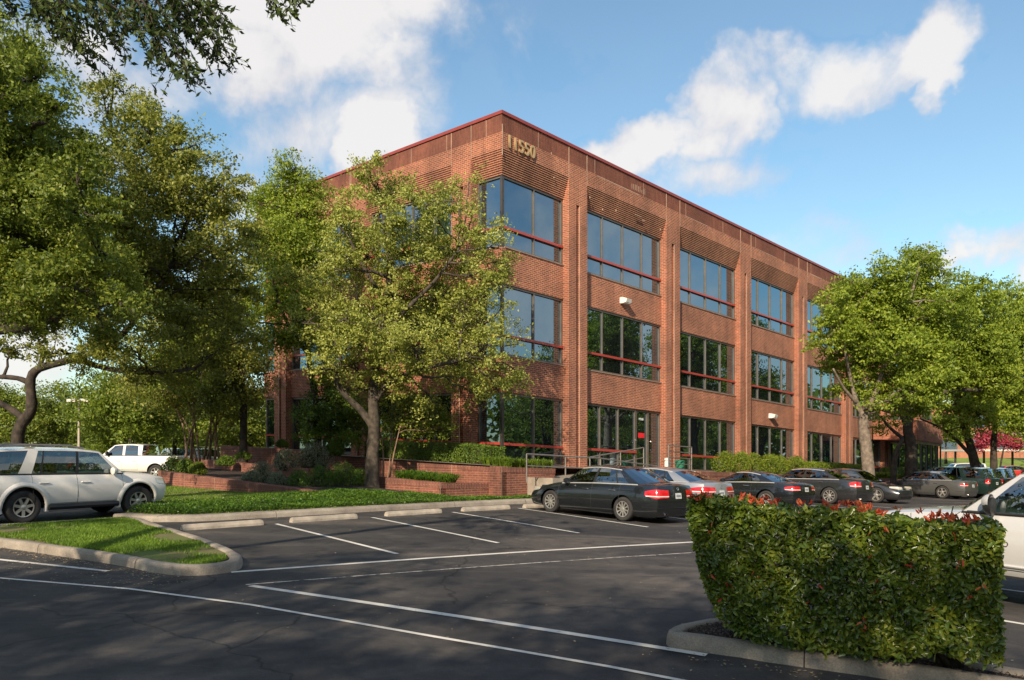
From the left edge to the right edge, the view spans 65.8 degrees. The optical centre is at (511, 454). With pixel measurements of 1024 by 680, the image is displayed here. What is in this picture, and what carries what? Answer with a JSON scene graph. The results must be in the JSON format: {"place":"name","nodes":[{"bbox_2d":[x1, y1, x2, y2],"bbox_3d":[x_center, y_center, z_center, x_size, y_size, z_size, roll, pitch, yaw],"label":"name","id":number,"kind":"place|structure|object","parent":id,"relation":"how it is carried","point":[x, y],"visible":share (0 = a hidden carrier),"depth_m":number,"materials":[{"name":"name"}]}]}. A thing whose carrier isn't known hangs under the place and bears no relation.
{"place":"outdoors","nodes":[
{"label":"outdoors","id":0,"kind":"place"},
{"bbox_2d":[0,516,226,563],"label":"grass","id":1,"kind":"structure","parent":0,"point":[101,530],"depth_m":14.94,"materials":[{"name":"green plant"}]},
{"bbox_2d":[125,485,529,514],"bbox_3d":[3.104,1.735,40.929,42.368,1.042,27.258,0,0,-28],"label":"front lawn","id":2,"kind":"structure","parent":0,"point":[205,490],"depth_m":25.45,"materials":[{"name":"plant"}]},
{"bbox_2d":[158,471,320,492],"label":"brick planter wall","id":3,"kind":"structure","parent":2,"relation":"on","point":[180,479],"depth_m":30.01,"materials":[{"name":"red brick"}]},
{"bbox_2d":[188,458,314,479],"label":"brick planter wall","id":4,"kind":"structure","parent":2,"relation":"on","point":[241,466],"depth_m":36.12,"materials":[{"name":"brown brick"}]},
{"bbox_2d":[221,445,306,467],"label":"brick planter wall","id":5,"kind":"structure","parent":2,"relation":"on","point":[260,454],"depth_m":38.62,"materials":[{"name":"brown brick"}]},
{"bbox_2d":[187,468,406,491],"bbox_3d":[-10.950,0.942,32.416,18.054,0.726,3.344,0,0,44],"label":"bed","id":6,"kind":"object","parent":2,"relation":"on","point":[228,474],"visible":0.3,"depth_m":31.20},
{"bbox_2d":[159,454,181,471],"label":"terrace shrub","id":7,"kind":"object","parent":6,"relation":"on","point":[170,463],"visible":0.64,"depth_m":34.34,"materials":[{"name":"green plant"}]},
{"bbox_2d":[173,458,194,473],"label":"terrace shrub","id":8,"kind":"object","parent":6,"relation":"on","point":[183,465],"visible":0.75,"depth_m":33.63,"materials":[{"name":"green plant"}]},
{"bbox_2d":[131,324,248,462],"bbox_3d":[-14.902,-2.832,36.575,5.316,6.505,4.545,0,0,0],"label":"crape myrtle","id":9,"kind":"object","parent":6,"relation":"on","point":[193,455],"visible":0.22,"depth_m":36.25,"materials":[{"name":"green plant"}]},
{"bbox_2d":[188,461,207,474],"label":"terrace shrub","id":10,"kind":"object","parent":6,"relation":"on","point":[199,467],"visible":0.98,"depth_m":33.09,"materials":[{"name":"green plant"}]},
{"bbox_2d":[243,460,274,481],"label":"terrace shrub","id":11,"kind":"object","parent":6,"relation":"on","point":[262,470],"visible":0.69,"depth_m":30.09,"materials":[{"name":"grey plant"}]},
{"bbox_2d":[265,471,288,484],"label":"terrace shrub","id":12,"kind":"object","parent":6,"relation":"on","point":[277,477],"visible":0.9,"depth_m":29.08,"materials":[{"name":"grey plant"}]},
{"bbox_2d":[285,468,309,485],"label":"terrace shrub","id":13,"kind":"object","parent":6,"relation":"on","point":[296,477],"visible":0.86,"depth_m":28.63,"materials":[{"name":"green plant"}]},
{"bbox_2d":[304,464,336,486],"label":"terrace shrub","id":14,"kind":"object","parent":6,"relation":"on","point":[321,472],"visible":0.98,"depth_m":28.50,"materials":[{"name":"green plant"}]},
{"bbox_2d":[326,461,359,486],"bbox_3d":[-6.200,0.725,28.888,1.343,1.038,0.979,0,0,0],"label":"terrace shrub","id":15,"kind":"object","parent":6,"relation":"on","point":[343,470],"visible":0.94,"depth_m":28.82,"materials":[{"name":"green plant"}]},
{"bbox_2d":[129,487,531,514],"bbox_3d":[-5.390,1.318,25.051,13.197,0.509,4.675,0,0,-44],"label":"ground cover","id":16,"kind":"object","parent":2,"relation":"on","point":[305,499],"visible":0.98,"depth_m":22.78,"materials":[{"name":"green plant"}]},
{"bbox_2d":[265,149,548,487],"bbox_3d":[-3.951,-4.857,29.049,10.639,12.649,6.346,0,0,0],"label":"oak tree","id":17,"kind":"object","parent":2,"relation":"on","point":[390,307],"visible":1,"depth_m":28.64,"materials":[{"name":"green plant"}]},
{"bbox_2d":[307,455,554,495],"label":"brick planter wall","id":18,"kind":"structure","parent":2,"relation":"on","point":[504,481],"depth_m":29.88,"materials":[{"name":"red brick"}]},
{"bbox_2d":[379,477,488,495],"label":"brick planter wall","id":19,"kind":"structure","parent":2,"relation":"on","point":[456,489],"depth_m":28.22,"materials":[{"name":"red brick"}]},
{"bbox_2d":[0,472,1023,679],"bbox_3d":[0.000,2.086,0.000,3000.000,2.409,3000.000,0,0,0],"label":"parking lot","id":20,"kind":"structure","parent":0,"point":[619,610],"depth_m":9.94,"materials":[{"name":"grey asphalt"}]},
{"bbox_2d":[0,379,47,446],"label":"background tree","id":21,"kind":"object","parent":20,"relation":"on","point":[5,395],"visible":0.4,"depth_m":61.35,"materials":[{"name":"green plant"}]},
{"bbox_2d":[0,379,99,447],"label":"background tree","id":22,"kind":"object","parent":20,"relation":"on","point":[45,420],"visible":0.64,"depth_m":60.28,"materials":[{"name":"green plant"}]},
{"bbox_2d":[0,443,165,522],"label":"parked car","id":23,"kind":"object","parent":20,"relation":"on","point":[35,480],"visible":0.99,"depth_m":19.10,"materials":[{"name":"white paint"}]},
{"bbox_2d":[0,2,166,351],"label":"oak tree","id":24,"kind":"object","parent":20,"relation":"on","point":[44,234],"visible":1,"depth_m":18.38,"materials":[{"name":"green plant"}]},
{"bbox_2d":[0,517,242,575],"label":"curb","id":25,"kind":"structure","parent":20,"relation":"on","point":[233,562],"depth_m":12.89,"materials":[{"name":"concrete"}]},
{"bbox_2d":[68,402,181,453],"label":"background tree","id":26,"kind":"object","parent":20,"relation":"on","point":[104,441],"visible":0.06,"depth_m":50.29,"materials":[{"name":"green plant"}]},
{"bbox_2d":[52,363,215,449],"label":"background tree","id":27,"kind":"object","parent":20,"relation":"on","point":[99,411],"visible":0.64,"depth_m":45.45,"materials":[{"name":"green plant"}]},
{"bbox_2d":[0,66,283,446],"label":"oak tree","id":28,"kind":"object","parent":20,"relation":"on","point":[186,192],"visible":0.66,"depth_m":25.59,"materials":[{"name":"green plant"}]},
{"bbox_2d":[103,444,189,475],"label":"pickup truck","id":29,"kind":"object","parent":20,"relation":"on","point":[149,458],"visible":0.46,"depth_m":42.13,"materials":[{"name":"white paint"}]},
{"bbox_2d":[0,0,314,96],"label":"overhanging oak","id":30,"kind":"object","parent":20,"relation":"on","point":[48,11],"visible":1,"depth_m":8.76,"materials":[{"name":"green plant"}]},
{"bbox_2d":[144,386,225,454],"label":"background tree","id":31,"kind":"object","parent":20,"relation":"on","point":[174,446],"visible":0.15,"depth_m":54.90,"materials":[{"name":"green plant"}]},
{"bbox_2d":[180,519,263,530],"bbox_3d":[-6.624,1.612,18.174,0.170,0.128,1.909,2,1,45],"label":"wheel stop","id":32,"kind":"object","parent":20,"relation":"on","point":[198,526],"visible":1,"depth_m":18.06,"materials":[{"name":"concrete"}]},
{"bbox_2d":[190,383,265,450],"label":"background tree","id":33,"kind":"object","parent":20,"relation":"on","point":[257,426],"visible":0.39,"depth_m":52.00,"materials":[{"name":"green plant"}]},
{"bbox_2d":[113,498,532,521],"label":"curb","id":34,"kind":"structure","parent":20,"relation":"on","point":[153,517],"depth_m":21.42,"materials":[{"name":"concrete"}]},
{"bbox_2d":[289,513,357,522],"bbox_3d":[-4.749,1.606,20.049,1.867,0.128,0.170,0,1,-44],"label":"wheel stop","id":35,"kind":"object","parent":20,"relation":"on","point":[321,518],"visible":1,"depth_m":19.95,"materials":[{"name":"concrete"}]},
{"bbox_2d":[384,508,441,515],"bbox_3d":[-2.724,1.604,21.999,1.874,0.128,0.170,0,1,-44],"label":"wheel stop","id":36,"kind":"object","parent":20,"relation":"on","point":[411,512],"visible":1,"depth_m":21.88,"materials":[{"name":"concrete"}]},
{"bbox_2d":[0,509,839,679],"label":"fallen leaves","id":37,"kind":"object","parent":20,"relation":"on","point":[295,587],"visible":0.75,"depth_m":11.77,"materials":[{"name":"brown plant"}]},
{"bbox_2d":[461,505,510,511],"bbox_3d":[-0.774,1.612,23.824,1.840,0.128,0.170,0,1,-43],"label":"wheel stop","id":38,"kind":"object","parent":20,"relation":"on","point":[483,508],"visible":1,"depth_m":23.70,"materials":[{"name":"concrete"}]},
{"bbox_2d":[25,405,1023,456],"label":"woodland","id":39,"kind":"object","parent":20,"relation":"on","point":[160,450],"depth_m":114.47,"materials":[{"name":"green plant"}]},
{"bbox_2d":[527,473,575,494],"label":"entrance ramp","id":40,"kind":"structure","parent":20,"relation":"on","point":[532,482],"depth_m":29.26,"materials":[{"name":"concrete"}]},
{"bbox_2d":[526,453,656,482],"bbox_3d":[3.374,0.776,31.126,0.056,1.648,8.206,0,0,44],"label":"handrail","id":41,"kind":"object","parent":40,"relation":"on","point":[565,456],"visible":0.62,"depth_m":29.71,"materials":[{"name":"metal"}]},
{"bbox_2d":[257,110,931,478],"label":"office building","id":42,"kind":"structure","parent":20,"relation":"on","point":[661,318],"depth_m":37.65,"materials":[{"name":"brick"}]},
{"bbox_2d":[265,398,273,447],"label":"window","id":43,"kind":"structure","parent":42,"relation":"in","point":[269,434],"depth_m":44.55,"materials":[{"name":"black glass"}]},
{"bbox_2d":[290,315,350,370],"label":"window","id":44,"kind":"structure","parent":42,"relation":"in","point":[296,365],"depth_m":42.31,"materials":[{"name":"blue glass"}]},
{"bbox_2d":[291,397,350,454],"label":"window","id":45,"kind":"structure","parent":42,"relation":"in","point":[295,401],"depth_m":42.23,"materials":[{"name":"black glass"}]},
{"bbox_2d":[371,292,450,362],"bbox_3d":[-4.450,-5.572,35.537,6.110,3.102,0.265,0,0,44],"label":"window","id":46,"kind":"structure","parent":42,"relation":"in","point":[418,343],"depth_m":35.16,"materials":[{"name":"black glass"}]},
{"bbox_2d":[371,190,450,269],"bbox_3d":[-4.450,-9.892,35.537,6.110,3.102,0.265,0,0,44],"label":"window","id":47,"kind":"structure","parent":42,"relation":"in","point":[418,215],"depth_m":35.36,"materials":[{"name":"blue glass"}]},
{"bbox_2d":[378,393,450,460],"bbox_3d":[-4.450,-1.252,35.537,6.110,3.102,0.265,0,0,44],"label":"window","id":48,"kind":"structure","parent":42,"relation":"in","point":[443,396],"depth_m":35.50,"materials":[{"name":"black glass"}]},
{"bbox_2d":[476,284,499,356],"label":"window","id":49,"kind":"structure","parent":42,"relation":"in","point":[497,294],"depth_m":32.07,"materials":[{"name":"blue glass"}]},
{"bbox_2d":[477,392,499,462],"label":"window","id":50,"kind":"structure","parent":42,"relation":"in","point":[488,425],"depth_m":32.12,"materials":[{"name":"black glass"}]},
{"bbox_2d":[478,176,499,249],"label":"window","id":51,"kind":"structure","parent":42,"relation":"in","point":[492,200],"depth_m":32.07,"materials":[{"name":"blue glass"}]},
{"bbox_2d":[504,393,563,466],"bbox_3d":[0.894,-0.986,32.878,0.265,3.012,3.600,0,0,44],"label":"window","id":52,"kind":"structure","parent":42,"relation":"in","point":[534,425],"depth_m":32.86,"materials":[{"name":"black glass"}]},
{"bbox_2d":[504,285,563,365],"bbox_3d":[0.894,-5.306,32.878,0.265,3.012,3.600,0,0,44],"label":"window","id":53,"kind":"structure","parent":42,"relation":"in","point":[546,312],"depth_m":33.05,"materials":[{"name":"blue glass"}]},
{"bbox_2d":[504,176,563,265],"bbox_3d":[0.894,-9.626,32.878,0.265,3.012,3.600,0,0,44],"label":"window","id":54,"kind":"structure","parent":42,"relation":"in","point":[536,215],"depth_m":32.86,"materials":[{"name":"blue glass"}]},
{"bbox_2d":[587,403,636,466],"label":"window","id":55,"kind":"structure","parent":42,"relation":"in","point":[610,429],"depth_m":36.67,"materials":[{"name":"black glass"}]},
{"bbox_2d":[587,306,661,382],"bbox_3d":[5.193,-5.091,37.262,0.265,3.103,6.200,0,0,44],"label":"window","id":56,"kind":"structure","parent":42,"relation":"in","point":[618,345],"depth_m":37.26,"materials":[{"name":"black glass"}]},
{"bbox_2d":[587,210,661,296],"bbox_3d":[5.193,-9.411,37.262,0.265,3.103,6.200,0,0,44],"label":"window","id":57,"kind":"structure","parent":42,"relation":"in","point":[617,252],"depth_m":37.26,"materials":[{"name":"blue glass"}]},
{"bbox_2d":[635,410,659,467],"bbox_3d":[6.630,-0.704,38.702,0.201,2.926,2.132,0,0,44],"label":"door","id":58,"kind":"structure","parent":42,"relation":"in","point":[647,422],"depth_m":38.76,"materials":[{"name":"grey glass"}]},
{"bbox_2d":[680,415,734,472],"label":"window","id":59,"kind":"structure","parent":42,"relation":"in","point":[706,437],"depth_m":42.54,"materials":[{"name":"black glass"}]},
{"bbox_2d":[680,331,735,395],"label":"window","id":60,"kind":"structure","parent":42,"relation":"in","point":[706,364],"depth_m":42.73,"materials":[{"name":"black glass"}]},
{"bbox_2d":[680,247,735,319],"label":"window","id":61,"kind":"structure","parent":42,"relation":"in","point":[706,284],"depth_m":42.73,"materials":[{"name":"blue glass"}]},
{"bbox_2d":[751,424,792,473],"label":"window","id":62,"kind":"structure","parent":42,"relation":"in","point":[777,441],"depth_m":48.10,"materials":[{"name":"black glass"}]},
{"bbox_2d":[751,276,793,337],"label":"window","id":63,"kind":"structure","parent":42,"relation":"in","point":[771,305],"depth_m":48.10,"materials":[{"name":"blue glass"}]},
{"bbox_2d":[751,350,794,406],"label":"window","id":64,"kind":"structure","parent":42,"relation":"in","point":[771,376],"depth_m":48.10,"materials":[{"name":"black glass"}]},
{"bbox_2d":[807,299,839,351],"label":"window","id":65,"kind":"structure","parent":42,"relation":"in","point":[812,310],"depth_m":52.20,"materials":[{"name":"blue glass"}]},
{"bbox_2d":[807,431,840,466],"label":"window","id":66,"kind":"structure","parent":42,"relation":"in","point":[822,447],"depth_m":53.49,"materials":[{"name":"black glass"}]},
{"bbox_2d":[807,365,841,414],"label":"window","id":67,"kind":"structure","parent":42,"relation":"in","point":[816,385],"depth_m":53.15,"materials":[{"name":"blue glass"}]},
{"bbox_2d":[853,437,879,471],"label":"window","id":68,"kind":"structure","parent":42,"relation":"in","point":[875,443],"depth_m":59.80,"materials":[{"name":"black glass"}]},
{"bbox_2d":[891,442,904,478],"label":"window","id":69,"kind":"structure","parent":42,"relation":"in","point":[901,458],"depth_m":64.13,"materials":[{"name":"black glass"}]},
{"bbox_2d":[531,465,692,520],"bbox_3d":[2.782,1.038,23.018,2.120,1.483,5.061,1,1,-42],"label":"parked car","id":70,"kind":"object","parent":20,"relation":"on","point":[624,493],"visible":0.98,"depth_m":21.82,"materials":[{"name":"black paint"}]},
{"bbox_2d":[640,467,733,496],"bbox_3d":[4.572,1.091,25.019,2.102,1.436,4.850,1,1,-42],"label":"parked car","id":71,"kind":"object","parent":20,"relation":"on","point":[696,482],"visible":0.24,"depth_m":23.52,"materials":[{"name":"silver metal"}]},
{"bbox_2d":[720,471,814,507],"bbox_3d":[8.708,1.254,29.332,2.076,1.327,4.736,2,0,-42],"label":"parked car","id":72,"kind":"object","parent":20,"relation":"on","point":[759,484],"visible":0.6,"depth_m":27.93,"materials":[{"name":"black paint"}]},
{"bbox_2d":[696,471,889,481],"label":"brick planter wall","id":73,"kind":"structure","parent":20,"relation":"on","point":[717,476],"depth_m":36.17,"materials":[{"name":"red brick"}]},
{"bbox_2d":[780,468,873,503],"bbox_3d":[12.928,1.308,34.459,2.120,1.483,5.140,2,0,-42],"label":"parked car","id":74,"kind":"object","parent":20,"relation":"on","point":[831,486],"visible":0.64,"depth_m":32.91,"materials":[{"name":"grey paint"}]},
{"bbox_2d":[666,618,1023,679],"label":"curb","id":75,"kind":"structure","parent":20,"relation":"on","point":[679,637],"depth_m":7.56,"materials":[{"name":"concrete"}]},
{"bbox_2d":[687,621,1023,678],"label":"mulch bed","id":76,"kind":"object","parent":75,"relation":"in","point":[916,660],"visible":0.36,"depth_m":8.14,"materials":[{"name":"brown wood"}]},
{"bbox_2d":[685,490,1007,670],"bbox_3d":[3.221,1.200,7.844,2.831,1.653,1.134,0,0,28],"label":"photinia hedge","id":77,"kind":"object","parent":76,"relation":"on","point":[973,547],"visible":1,"depth_m":7.38,"materials":[{"name":"green plant"}]},
{"bbox_2d":[833,468,912,502],"bbox_3d":[16.007,1.411,36.982,2.120,1.483,4.890,2,0,-42],"label":"parked car","id":78,"kind":"object","parent":20,"relation":"on","point":[889,492],"visible":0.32,"depth_m":35.38,"materials":[{"name":"grey paint"}]},
{"bbox_2d":[798,238,983,475],"bbox_3d":[18.165,-4.290,38.329,9.265,13.064,6.193,0,0,0],"label":"oak tree","id":79,"kind":"object","parent":20,"relation":"on","point":[890,310],"visible":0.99,"depth_m":37.54,"materials":[{"name":"green plant"}]},
{"bbox_2d":[873,420,942,470],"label":"glazed porch","id":80,"kind":"object","parent":20,"relation":"on","point":[927,444],"visible":0.38,"depth_m":58.19,"materials":[{"name":"brick"}]},
{"bbox_2d":[884,471,977,498],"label":"parked car","id":81,"kind":"object","parent":20,"relation":"on","point":[942,485],"visible":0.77,"depth_m":43.46,"materials":[{"name":"grey paint"}]},
{"bbox_2d":[864,472,1023,594],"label":"parked car","id":82,"kind":"object","parent":20,"relation":"on","point":[1003,504],"visible":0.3,"depth_m":10.83,"materials":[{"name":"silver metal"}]},
{"bbox_2d":[869,265,1023,496],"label":"oak tree","id":83,"kind":"object","parent":20,"relation":"on","point":[983,362],"visible":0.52,"depth_m":44.49,"materials":[{"name":"green plant"}]},
{"bbox_2d":[929,466,1001,497],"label":"parked car","id":84,"kind":"object","parent":20,"relation":"on","point":[986,480],"visible":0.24,"depth_m":44.89,"materials":[{"name":"green paint"}]},
{"bbox_2d":[920,274,1023,494],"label":"oak tree","id":85,"kind":"object","parent":20,"relation":"on","point":[969,410],"visible":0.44,"depth_m":50.68,"materials":[{"name":"green plant"}]},
{"bbox_2d":[932,409,1023,457],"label":"brick building","id":86,"kind":"structure","parent":20,"relation":"on","point":[963,454],"depth_m":122.00,"materials":[{"name":"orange brick"}]},
{"bbox_2d":[972,428,1023,467],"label":"pink crape myrtle","id":87,"kind":"object","parent":20,"relation":"on","point":[984,441],"visible":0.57,"depth_m":83.41,"materials":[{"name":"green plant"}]},
{"bbox_2d":[0,0,1023,446],"label":"sky","id":88,"kind":"structure","parent":0,"point":[836,133],"materials":[{"name":"blue"}]},
{"bbox_2d":[938,458,1023,466],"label":"grass bank","id":89,"kind":"structure","parent":0,"point":[1017,461],"depth_m":102.73,"materials":[{"name":"green plant"}]},
{"bbox_2d":[932,412,976,463],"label":"background tree","id":90,"kind":"object","parent":89,"relation":"on","point":[948,437],"visible":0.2,"depth_m":93.91,"materials":[{"name":"green plant"}]},
{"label":"back bed","id":91,"kind":"structure","parent":0,"visible":0},
{"bbox_2d":[90,255,298,462],"bbox_3d":[-14.718,-4.280,36.923,9.128,10.483,6.717,0,0,0],"label":"evergreen tree","id":92,"kind":"object","parent":91,"relation":"on","point":[245,390],"visible":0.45,"depth_m":36.30,"materials":[{"name":"green plant"}]},
{"bbox_2d":[151,325,264,459],"bbox_3d":[-14.377,-3.271,37.696,5.502,7.051,3.826,0,0,-29],"label":"crape myrtle","id":93,"kind":"object","parent":91,"relation":"on","point":[211,434],"visible":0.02,"depth_m":37.48,"materials":[{"name":"green plant"}]},
{"bbox_2d":[272,448,300,470],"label":"terrace shrub","id":94,"kind":"object","parent":91,"relation":"on","point":[282,456],"visible":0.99,"depth_m":33.38,"materials":[{"name":"green plant"}]},
{"bbox_2d":[232,146,348,479],"bbox_3d":[-9.477,-6.069,34.411,6.082,14.771,5.454,0,0,0],"label":"oak tree","id":95,"kind":"object","parent":91,"relation":"on","point":[294,232],"visible":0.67,"depth_m":34.18,"materials":[{"name":"green plant"}]},
{"bbox_2d":[294,441,334,468],"bbox_3d":[-8.368,0.052,33.505,1.812,1.226,1.218,0,0,0],"label":"terrace shrub","id":96,"kind":"object","parent":91,"relation":"on","point":[310,453],"visible":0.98,"depth_m":33.40,"materials":[{"name":"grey plant"}]},
{"bbox_2d":[323,441,345,456],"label":"terrace shrub","id":97,"kind":"object","parent":91,"relation":"on","point":[333,448],"visible":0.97,"depth_m":33.85,"materials":[{"name":"green plant"}]},
{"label":"small bed","id":98,"kind":"structure","parent":0,"visible":0},
{"bbox_2d":[366,393,461,487],"bbox_3d":[-3.811,-0.527,30.864,3.777,4.101,2.354,0,0,-13],"label":"young tree","id":99,"kind":"object","parent":98,"relation":"on","point":[408,420],"visible":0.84,"depth_m":30.61,"materials":[{"name":"green plant"}]},
{"bbox_2d":[425,472,463,482],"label":"liriope clump","id":100,"kind":"object","parent":98,"relation":"on","point":[447,477],"visible":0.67,"depth_m":27.92,"materials":[{"name":"green plant"}]},
{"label":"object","id":101,"kind":"structure","parent":0,"visible":0},
{"bbox_2d":[711,451,736,471],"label":"nandina shrub","id":102,"kind":"object","parent":101,"relation":"on","point":[724,457],"visible":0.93,"depth_m":38.29,"materials":[{"name":"green plant"}]},
{"bbox_2d":[727,451,751,472],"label":"nandina shrub","id":103,"kind":"object","parent":101,"relation":"on","point":[742,459],"visible":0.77,"depth_m":38.83,"materials":[{"name":"green plant"}]},
{"bbox_2d":[757,453,780,473],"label":"nandina shrub","id":104,"kind":"object","parent":101,"relation":"on","point":[770,460],"visible":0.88,"depth_m":40.95,"materials":[{"name":"green plant"}]},
{"bbox_2d":[806,461,861,469],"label":"clipped hedge","id":105,"kind":"object","parent":101,"relation":"on","point":[825,465],"visible":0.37,"depth_m":45.96,"materials":[{"name":"green plant"}]},
{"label":"upper bed","id":106,"kind":"structure","parent":0,"visible":0},
{"bbox_2d":[284,373,378,452],"bbox_3d":[-7.778,-1.904,34.506,4.238,3.854,3.475,0,0,0],"label":"evergreen shrub","id":107,"kind":"object","parent":106,"relation":"on","point":[333,403],"visible":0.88,"depth_m":34.11,"materials":[{"name":"green plant"}]},
{"bbox_2d":[364,440,505,465],"bbox_3d":[-3.454,-0.073,33.205,1.455,1.212,8.123,0,0,-45],"label":"clipped hedge","id":108,"kind":"object","parent":106,"relation":"on","point":[404,453],"visible":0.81,"depth_m":32.20,"materials":[{"name":"green plant"}]},
{"bbox_2d":[479,455,556,467],"bbox_3d":[0.352,0.295,29.922,3.451,0.632,2.414,0,0,-11],"label":"hedge","id":109,"kind":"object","parent":106,"relation":"on","point":[505,461],"depth_m":29.62,"materials":[{"name":"green plant"}]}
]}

